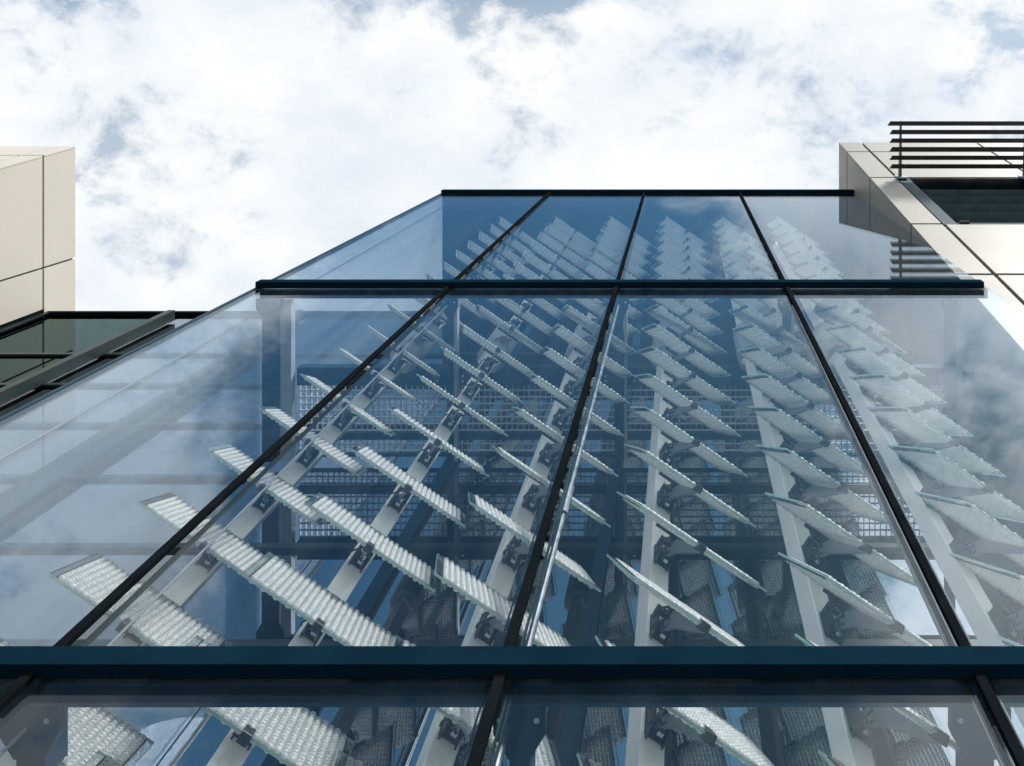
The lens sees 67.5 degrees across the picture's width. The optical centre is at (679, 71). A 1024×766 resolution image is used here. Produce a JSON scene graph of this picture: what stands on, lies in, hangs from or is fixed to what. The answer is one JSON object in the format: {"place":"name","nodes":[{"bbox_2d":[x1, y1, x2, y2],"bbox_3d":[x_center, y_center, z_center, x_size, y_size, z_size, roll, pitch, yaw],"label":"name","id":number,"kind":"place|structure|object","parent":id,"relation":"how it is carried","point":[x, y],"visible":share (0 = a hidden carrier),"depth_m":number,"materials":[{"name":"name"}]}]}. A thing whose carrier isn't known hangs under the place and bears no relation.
{"place":"outdoors","nodes":[
{"label":"outdoors","id":0,"kind":"place"},
{"bbox_2d":[0,146,74,332],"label":"panel building","id":1,"kind":"structure","parent":0,"point":[37,226],"depth_m":10.70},
{"bbox_2d":[0,0,1023,315],"label":"sky","id":2,"kind":"structure","parent":0,"point":[223,147],"materials":[{"name":"white"}]},
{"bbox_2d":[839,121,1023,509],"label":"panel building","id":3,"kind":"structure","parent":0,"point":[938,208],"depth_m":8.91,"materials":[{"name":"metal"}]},
{"bbox_2d":[897,178,1023,225],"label":"window","id":4,"kind":"structure","parent":3,"relation":"in","point":[950,200],"depth_m":10.00,"materials":[{"name":"black glass"}]},
{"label":"ground","id":5,"kind":"structure","parent":0,"visible":0},
{"bbox_2d":[0,246,513,765],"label":"post","id":6,"kind":"object","parent":5,"relation":"on","point":[186,586],"visible":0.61,"depth_m":4.22,"materials":[{"name":"grey metal"}]},
{"bbox_2d":[0,638,154,765],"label":"lens lamella","id":7,"kind":"object","parent":6,"relation":"attached to","point":[127,755],"visible":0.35,"depth_m":2.66,"materials":[{"name":"metal"}]},
{"bbox_2d":[48,552,231,645],"bbox_3d":[-2.262,2.301,3.103,0.720,0.476,0.367,34,-90,0],"label":"lens lamella","id":8,"kind":"object","parent":6,"relation":"attached to","point":[98,580],"visible":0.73,"depth_m":3.08,"materials":[{"name":"glass"}]},
{"bbox_2d":[137,493,285,587],"bbox_3d":[-2.264,2.304,3.579,0.720,0.472,0.372,34,-90,0],"label":"lens lamella","id":9,"kind":"object","parent":6,"relation":"attached to","point":[231,547],"visible":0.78,"depth_m":3.54,"materials":[{"name":"metal"}]},
{"bbox_2d":[205,444,325,527],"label":"lens lamella","id":10,"kind":"object","parent":6,"relation":"attached to","point":[285,493],"visible":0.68,"depth_m":3.98,"materials":[{"name":"metal"}]},
{"bbox_2d":[258,407,367,476],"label":"lens lamella","id":11,"kind":"object","parent":6,"relation":"attached to","point":[316,447],"visible":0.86,"depth_m":4.47,"materials":[{"name":"metal"}]},
{"bbox_2d":[299,373,395,436],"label":"lens lamella","id":12,"kind":"object","parent":6,"relation":"attached to","point":[343,419],"visible":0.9,"depth_m":4.92,"materials":[{"name":"metal"}]},
{"bbox_2d":[334,346,419,403],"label":"lens lamella","id":13,"kind":"object","parent":6,"relation":"attached to","point":[371,391],"visible":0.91,"depth_m":5.35,"materials":[{"name":"metal"}]},
{"bbox_2d":[363,323,439,377],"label":"lens lamella","id":14,"kind":"object","parent":6,"relation":"attached to","point":[396,364],"visible":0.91,"depth_m":5.87,"materials":[{"name":"metal"}]},
{"bbox_2d":[387,304,457,355],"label":"lens lamella","id":15,"kind":"object","parent":6,"relation":"attached to","point":[427,334],"visible":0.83,"depth_m":6.30,"materials":[{"name":"metal"}]},
{"bbox_2d":[467,240,519,278],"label":"lens lamella","id":16,"kind":"object","parent":6,"relation":"attached to","point":[493,261],"visible":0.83,"depth_m":8.79,"materials":[{"name":"metal"}]},
{"bbox_2d":[478,231,527,266],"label":"lens lamella","id":17,"kind":"object","parent":6,"relation":"attached to","point":[504,252],"visible":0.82,"depth_m":9.24,"materials":[{"name":"metal"}]},
{"bbox_2d":[488,223,534,259],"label":"lens lamella","id":18,"kind":"object","parent":6,"relation":"attached to","point":[512,243],"visible":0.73,"depth_m":9.74,"materials":[{"name":"metal"}]},
{"bbox_2d":[206,246,563,765],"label":"post","id":19,"kind":"object","parent":5,"relation":"on","point":[342,585],"visible":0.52,"depth_m":3.97,"materials":[{"name":"grey metal"}]},
{"bbox_2d":[186,635,353,765],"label":"lens lamella","id":20,"kind":"object","parent":19,"relation":"attached to","point":[250,728],"visible":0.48,"depth_m":2.56,"materials":[{"name":"glass"}]},
{"bbox_2d":[241,552,400,645],"bbox_3d":[-1.506,2.300,3.104,0.720,0.478,0.364,34,-90,0],"label":"lens lamella","id":21,"kind":"object","parent":19,"relation":"attached to","point":[331,607],"visible":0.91,"depth_m":3.08,"materials":[{"name":"glass"}]},
{"bbox_2d":[303,493,435,591],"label":"lens lamella","id":22,"kind":"object","parent":19,"relation":"attached to","point":[370,539],"visible":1,"depth_m":3.51,"materials":[{"name":"metal"}]},
{"bbox_2d":[350,444,465,527],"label":"lens lamella","id":23,"kind":"object","parent":19,"relation":"attached to","point":[408,488],"visible":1,"depth_m":3.98,"materials":[{"name":"metal"}]},
{"bbox_2d":[387,407,488,476],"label":"lens lamella","id":24,"kind":"object","parent":19,"relation":"attached to","point":[428,455],"visible":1,"depth_m":4.38,"materials":[{"name":"metal"}]},
{"bbox_2d":[416,374,507,436],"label":"lens lamella","id":25,"kind":"object","parent":19,"relation":"attached to","point":[452,418],"visible":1,"depth_m":4.86,"materials":[{"name":"metal"}]},
{"bbox_2d":[440,346,523,403],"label":"lens lamella","id":26,"kind":"object","parent":19,"relation":"attached to","point":[471,389],"visible":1,"depth_m":5.42,"materials":[{"name":"metal"}]},
{"bbox_2d":[459,323,535,375],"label":"lens lamella","id":27,"kind":"object","parent":19,"relation":"attached to","point":[498,353],"visible":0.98,"depth_m":5.91,"materials":[{"name":"metal"}]},
{"bbox_2d":[476,304,542,354],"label":"lens lamella","id":28,"kind":"object","parent":19,"relation":"attached to","point":[512,332],"visible":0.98,"depth_m":6.38,"materials":[{"name":"metal"}]},
{"bbox_2d":[494,298,553,336],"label":"lens lamella","id":29,"kind":"object","parent":19,"relation":"attached to","point":[521,313],"visible":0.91,"depth_m":6.89,"materials":[{"name":"plastic"}]},
{"bbox_2d":[502,273,564,319],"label":"lens lamella","id":30,"kind":"object","parent":19,"relation":"attached to","point":[550,309],"visible":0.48,"depth_m":7.38,"materials":[{"name":"plastic"}]},
{"bbox_2d":[521,250,567,278],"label":"lens lamella","id":31,"kind":"object","parent":19,"relation":"attached to","point":[528,256],"visible":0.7,"depth_m":8.30,"materials":[{"name":"plastic"}]},
{"bbox_2d":[530,239,583,278],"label":"lens lamella","id":32,"kind":"object","parent":19,"relation":"attached to","point":[551,261],"visible":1,"depth_m":8.79,"materials":[{"name":"plastic"}]},
{"bbox_2d":[537,231,588,269],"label":"lens lamella","id":33,"kind":"object","parent":19,"relation":"attached to","point":[574,261],"visible":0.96,"depth_m":9.26,"materials":[{"name":"plastic"}]},
{"bbox_2d":[544,223,592,260],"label":"lens lamella","id":34,"kind":"object","parent":19,"relation":"attached to","point":[570,246],"visible":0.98,"depth_m":9.74,"materials":[{"name":"plastic"}]},
{"bbox_2d":[550,216,596,251],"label":"lens lamella","id":35,"kind":"object","parent":19,"relation":"attached to","point":[578,234],"visible":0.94,"depth_m":10.21,"materials":[{"name":"metal"}]},
{"bbox_2d":[0,298,1023,765],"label":"glass building","id":36,"kind":"structure","parent":5,"relation":"on","point":[78,488],"depth_m":5.82,"materials":[{"name":"blue glass"}]},
{"bbox_2d":[297,364,972,456],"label":"walkway","id":37,"kind":"structure","parent":36,"relation":"attached to","point":[337,374],"depth_m":6.73,"materials":[{"name":"metal"}]},
{"bbox_2d":[0,189,1023,765],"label":"glass enclosure","id":38,"kind":"object","parent":5,"relation":"on","point":[958,669],"visible":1,"depth_m":2.42,"materials":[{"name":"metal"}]},
{"bbox_2d":[0,707,67,765],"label":"cross beam","id":39,"kind":"structure","parent":38,"relation":"attached to","point":[42,740],"depth_m":2.35,"materials":[{"name":"metal"}]},
{"bbox_2d":[256,298,294,461],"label":"column","id":40,"kind":"structure","parent":38,"relation":"attached to","point":[277,315],"depth_m":6.62,"materials":[{"name":"metal"}]},
{"bbox_2d":[441,298,458,461],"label":"cross beam","id":41,"kind":"structure","parent":38,"relation":"attached to","point":[451,311],"depth_m":6.62,"materials":[{"name":"metal"}]},
{"bbox_2d":[493,707,546,765],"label":"cross beam","id":42,"kind":"structure","parent":38,"relation":"attached to","point":[528,725],"depth_m":2.35,"materials":[{"name":"metal"}]},
{"bbox_2d":[609,298,628,461],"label":"cross beam","id":43,"kind":"structure","parent":38,"relation":"attached to","point":[621,388],"depth_m":6.60,"materials":[{"name":"metal"}]},
{"bbox_2d":[778,298,793,446],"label":"cross beam","id":44,"kind":"structure","parent":38,"relation":"attached to","point":[787,319],"depth_m":6.60,"materials":[{"name":"metal"}]},
{"bbox_2d":[941,298,960,438],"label":"cross beam","id":45,"kind":"structure","parent":38,"relation":"attached to","point":[951,307],"depth_m":6.60,"materials":[{"name":"metal"}]},
{"bbox_2d":[948,707,1010,765],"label":"cross beam","id":46,"kind":"structure","parent":38,"relation":"attached to","point":[968,734],"depth_m":2.35,"materials":[{"name":"metal"}]},
{"bbox_2d":[416,254,610,765],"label":"post","id":47,"kind":"object","parent":5,"relation":"on","point":[436,751],"visible":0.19,"depth_m":3.64,"materials":[{"name":"grey metal"}]},
{"bbox_2d":[393,635,560,765],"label":"lens lamella","id":48,"kind":"object","parent":47,"relation":"attached to","point":[456,724],"visible":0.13,"depth_m":2.58,"materials":[{"name":"metal"}]},
{"bbox_2d":[434,553,571,645],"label":"lens lamella","id":49,"kind":"object","parent":47,"relation":"attached to","point":[494,605],"visible":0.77,"depth_m":3.08,"materials":[{"name":"metal"}]},
{"bbox_2d":[468,492,600,591],"bbox_3d":[-0.751,2.302,3.581,0.720,0.475,0.367,34,-90,0],"label":"lens lamella","id":50,"kind":"object","parent":47,"relation":"attached to","point":[516,549],"visible":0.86,"depth_m":3.51,"materials":[{"name":"metal"}]},
{"bbox_2d":[492,444,610,526],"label":"lens lamella","id":51,"kind":"object","parent":47,"relation":"attached to","point":[533,496],"visible":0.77,"depth_m":3.93,"materials":[{"name":"metal"}]},
{"bbox_2d":[511,407,617,476],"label":"lens lamella","id":52,"kind":"object","parent":47,"relation":"attached to","point":[548,453],"visible":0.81,"depth_m":4.45,"materials":[{"name":"metal"}]},
{"bbox_2d":[527,373,624,436],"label":"lens lamella","id":53,"kind":"object","parent":47,"relation":"attached to","point":[560,417],"visible":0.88,"depth_m":4.96,"materials":[{"name":"metal"}]},
{"bbox_2d":[540,346,629,403],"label":"lens lamella","id":54,"kind":"object","parent":47,"relation":"attached to","point":[574,371],"visible":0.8,"depth_m":5.45,"materials":[{"name":"metal"}]},
{"bbox_2d":[550,323,633,377],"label":"lens lamella","id":55,"kind":"object","parent":47,"relation":"attached to","point":[582,347],"visible":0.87,"depth_m":5.92,"materials":[{"name":"metal"}]},
{"bbox_2d":[560,304,636,355],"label":"lens lamella","id":56,"kind":"object","parent":47,"relation":"attached to","point":[589,326],"visible":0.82,"depth_m":6.39,"materials":[{"name":"metal"}]},
{"bbox_2d":[573,298,639,336],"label":"lens lamella","id":57,"kind":"object","parent":47,"relation":"attached to","point":[596,309],"visible":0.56,"depth_m":6.89,"materials":[{"name":"metal"}]},
{"bbox_2d":[587,249,635,278],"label":"lens lamella","id":58,"kind":"object","parent":47,"relation":"attached to","point":[611,267],"visible":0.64,"depth_m":8.29,"materials":[{"name":"metal"}]},
{"bbox_2d":[592,240,648,278],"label":"lens lamella","id":59,"kind":"object","parent":47,"relation":"attached to","point":[636,271],"visible":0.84,"depth_m":8.78,"materials":[{"name":"metal"}]},
{"bbox_2d":[596,231,650,268],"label":"lens lamella","id":60,"kind":"object","parent":47,"relation":"attached to","point":[637,260],"visible":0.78,"depth_m":9.24,"materials":[{"name":"metal"}]},
{"bbox_2d":[600,223,651,258],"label":"lens lamella","id":61,"kind":"object","parent":47,"relation":"attached to","point":[639,250],"visible":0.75,"depth_m":9.71,"materials":[{"name":"metal"}]},
{"bbox_2d":[625,305,679,765],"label":"post","id":62,"kind":"object","parent":5,"relation":"on","point":[641,750],"visible":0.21,"depth_m":3.58,"materials":[{"name":"grey metal"}]},
{"bbox_2d":[607,554,744,645],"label":"lens lamella","id":63,"kind":"object","parent":62,"relation":"attached to","point":[664,622],"visible":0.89,"depth_m":3.04,"materials":[{"name":"metal"}]},
{"bbox_2d":[652,250,704,278],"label":"lens lamella","id":64,"kind":"object","parent":62,"relation":"attached to","point":[680,268],"visible":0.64,"depth_m":8.27,"materials":[{"name":"metal"}]},
{"bbox_2d":[656,223,709,258],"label":"lens lamella","id":65,"kind":"object","parent":62,"relation":"attached to","point":[684,240],"visible":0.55,"depth_m":9.68,"materials":[{"name":"metal"}]},
{"bbox_2d":[655,231,711,267],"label":"lens lamella","id":66,"kind":"object","parent":62,"relation":"attached to","point":[683,248],"visible":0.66,"depth_m":9.21,"materials":[{"name":"metal"}]},
{"bbox_2d":[654,240,713,278],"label":"lens lamella","id":67,"kind":"object","parent":62,"relation":"attached to","point":[683,258],"visible":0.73,"depth_m":8.74,"materials":[{"name":"metal"}]},
{"bbox_2d":[595,635,773,765],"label":"lens lamella","id":68,"kind":"object","parent":62,"relation":"attached to","point":[705,726],"visible":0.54,"depth_m":2.57,"materials":[{"name":"metal"}]},
{"bbox_2d":[644,304,726,355],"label":"lens lamella","id":69,"kind":"object","parent":62,"relation":"attached to","point":[678,329],"visible":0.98,"depth_m":6.40,"materials":[{"name":"metal"}]},
{"bbox_2d":[651,273,720,319],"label":"lens lamella","id":70,"kind":"object","parent":62,"relation":"attached to","point":[700,308],"visible":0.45,"depth_m":7.34,"materials":[{"name":"metal"}]},
{"bbox_2d":[638,346,734,403],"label":"lens lamella","id":71,"kind":"object","parent":62,"relation":"attached to","point":[679,374],"visible":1,"depth_m":5.43,"materials":[{"name":"metal"}]},
{"bbox_2d":[642,323,730,377],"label":"lens lamella","id":72,"kind":"object","parent":62,"relation":"attached to","point":[675,347],"visible":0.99,"depth_m":5.92,"materials":[{"name":"metal"}]},
{"bbox_2d":[652,298,722,336],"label":"lens lamella","id":73,"kind":"object","parent":62,"relation":"attached to","point":[675,308],"visible":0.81,"depth_m":6.88,"materials":[{"name":"metal"}]},
{"bbox_2d":[635,373,740,436],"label":"lens lamella","id":74,"kind":"object","parent":62,"relation":"attached to","point":[678,402],"visible":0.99,"depth_m":4.95,"materials":[{"name":"metal"}]},
{"bbox_2d":[629,406,747,476],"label":"lens lamella","id":75,"kind":"object","parent":62,"relation":"attached to","point":[679,438],"visible":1,"depth_m":4.48,"materials":[{"name":"metal"}]},
{"bbox_2d":[624,444,755,527],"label":"lens lamella","id":76,"kind":"object","parent":62,"relation":"attached to","point":[667,495],"visible":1,"depth_m":3.98,"materials":[{"name":"metal"}]},
{"bbox_2d":[617,491,766,591],"bbox_3d":[0.004,2.301,3.581,0.720,0.476,0.367,34,-90,0],"label":"lens lamella","id":77,"kind":"object","parent":62,"relation":"attached to","point":[666,549],"visible":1,"depth_m":3.45,"materials":[{"name":"metal"}]},
{"bbox_2d":[720,244,874,765],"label":"post","id":78,"kind":"object","parent":5,"relation":"on","point":[847,748],"visible":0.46,"depth_m":3.60,"materials":[{"name":"grey metal"}]},
{"bbox_2d":[714,231,772,264],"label":"lens lamella","id":79,"kind":"object","parent":78,"relation":"attached to","point":[727,236],"visible":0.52,"depth_m":9.19,"materials":[{"name":"metal"}]},
{"bbox_2d":[717,249,772,278],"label":"lens lamella","id":80,"kind":"object","parent":78,"relation":"attached to","point":[729,257],"visible":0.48,"depth_m":8.24,"materials":[{"name":"metal"}]},
{"bbox_2d":[715,240,777,276],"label":"lens lamella","id":81,"kind":"object","parent":78,"relation":"attached to","point":[727,246],"visible":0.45,"depth_m":8.71,"materials":[{"name":"metal"}]},
{"bbox_2d":[729,298,800,334],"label":"lens lamella","id":82,"kind":"object","parent":78,"relation":"attached to","point":[766,310],"visible":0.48,"depth_m":6.84,"materials":[{"name":"metal"}]},
{"bbox_2d":[728,304,809,354],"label":"lens lamella","id":83,"kind":"object","parent":78,"relation":"attached to","point":[746,315],"visible":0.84,"depth_m":6.37,"materials":[{"name":"metal"}]},
{"bbox_2d":[732,323,819,377],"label":"lens lamella","id":84,"kind":"object","parent":78,"relation":"attached to","point":[768,343],"visible":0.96,"depth_m":5.90,"materials":[{"name":"metal"}]},
{"bbox_2d":[737,346,832,403],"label":"lens lamella","id":85,"kind":"object","parent":78,"relation":"attached to","point":[783,377],"visible":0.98,"depth_m":5.44,"materials":[{"name":"metal"}]},
{"bbox_2d":[741,373,848,435],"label":"lens lamella","id":86,"kind":"object","parent":78,"relation":"attached to","point":[823,423],"visible":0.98,"depth_m":4.96,"materials":[{"name":"metal"}]},
{"bbox_2d":[748,406,865,474],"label":"lens lamella","id":87,"kind":"object","parent":78,"relation":"attached to","point":[802,438],"visible":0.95,"depth_m":4.48,"materials":[{"name":"metal"}]},
{"bbox_2d":[755,444,888,523],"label":"lens lamella","id":88,"kind":"object","parent":78,"relation":"attached to","point":[817,482],"visible":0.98,"depth_m":4.01,"materials":[{"name":"metal"}]},
{"bbox_2d":[765,492,916,586],"bbox_3d":[0.759,2.303,3.580,0.720,0.473,0.370,34,-90,0],"label":"lens lamella","id":89,"kind":"object","parent":78,"relation":"attached to","point":[839,539],"visible":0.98,"depth_m":3.54,"materials":[{"name":"metal"}]},
{"bbox_2d":[778,552,931,645],"bbox_3d":[0.760,2.301,3.104,0.720,0.477,0.366,34,-90,0],"label":"lens lamella","id":90,"kind":"object","parent":78,"relation":"attached to","point":[861,613],"visible":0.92,"depth_m":3.08,"materials":[{"name":"metal"}]},
{"bbox_2d":[794,633,959,752],"bbox_3d":[0.760,2.300,2.626,0.720,0.478,0.364,34,-90,0],"label":"lens lamella","id":91,"kind":"object","parent":78,"relation":"attached to","point":[864,723],"visible":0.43,"depth_m":2.63,"materials":[{"name":"metal"}]},
{"bbox_2d":[772,242,1023,727],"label":"post","id":92,"kind":"object","parent":5,"relation":"on","point":[973,601],"visible":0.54,"depth_m":4.24,"materials":[{"name":"white metal"}]},
{"bbox_2d":[772,231,834,265],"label":"lens lamella","id":93,"kind":"object","parent":92,"relation":"attached to","point":[784,238],"visible":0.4,"depth_m":9.17,"materials":[{"name":"metal"}]},
{"bbox_2d":[778,239,842,276],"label":"lens lamella","id":94,"kind":"object","parent":92,"relation":"attached to","point":[791,247],"visible":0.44,"depth_m":8.70,"materials":[{"name":"metal"}]},
{"bbox_2d":[783,250,841,278],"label":"lens lamella","id":95,"kind":"object","parent":92,"relation":"attached to","point":[800,256],"visible":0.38,"depth_m":8.23,"materials":[{"name":"metal"}]},
{"bbox_2d":[789,260,863,301],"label":"lens lamella","id":96,"kind":"object","parent":92,"relation":"attached to","point":[805,269],"visible":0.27,"depth_m":7.80,"materials":[{"name":"metal"}]},
{"bbox_2d":[809,298,889,334],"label":"lens lamella","id":97,"kind":"object","parent":92,"relation":"attached to","point":[847,307],"visible":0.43,"depth_m":6.80,"materials":[{"name":"metal"}]},
{"bbox_2d":[813,304,905,353],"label":"lens lamella","id":98,"kind":"object","parent":92,"relation":"attached to","point":[837,315],"visible":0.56,"depth_m":6.33,"materials":[{"name":"metal"}]},
{"bbox_2d":[823,323,924,376],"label":"lens lamella","id":99,"kind":"object","parent":92,"relation":"attached to","point":[849,335],"visible":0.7,"depth_m":5.88,"materials":[{"name":"metal"}]},
{"bbox_2d":[835,346,946,403],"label":"lens lamella","id":100,"kind":"object","parent":92,"relation":"attached to","point":[864,359],"visible":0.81,"depth_m":5.41,"materials":[{"name":"metal"}]},
{"bbox_2d":[849,373,973,436],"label":"lens lamella","id":101,"kind":"object","parent":92,"relation":"attached to","point":[884,387],"visible":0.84,"depth_m":4.94,"materials":[{"name":"metal"}]},
{"bbox_2d":[866,407,1005,476],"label":"lens lamella","id":102,"kind":"object","parent":92,"relation":"attached to","point":[949,448],"visible":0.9,"depth_m":4.47,"materials":[{"name":"metal"}]},
{"bbox_2d":[887,445,1023,522],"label":"lens lamella","id":103,"kind":"object","parent":92,"relation":"attached to","point":[951,479],"visible":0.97,"depth_m":4.02,"materials":[{"name":"metal"}]},
{"bbox_2d":[914,491,1023,566],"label":"lens lamella","id":104,"kind":"object","parent":92,"relation":"attached to","point":[987,533],"visible":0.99,"depth_m":3.59,"materials":[{"name":"metal"}]},
{"bbox_2d":[948,552,1023,642],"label":"lens lamella","id":105,"kind":"object","parent":92,"relation":"attached to","point":[1008,586],"visible":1,"depth_m":3.19,"materials":[{"name":"metal"}]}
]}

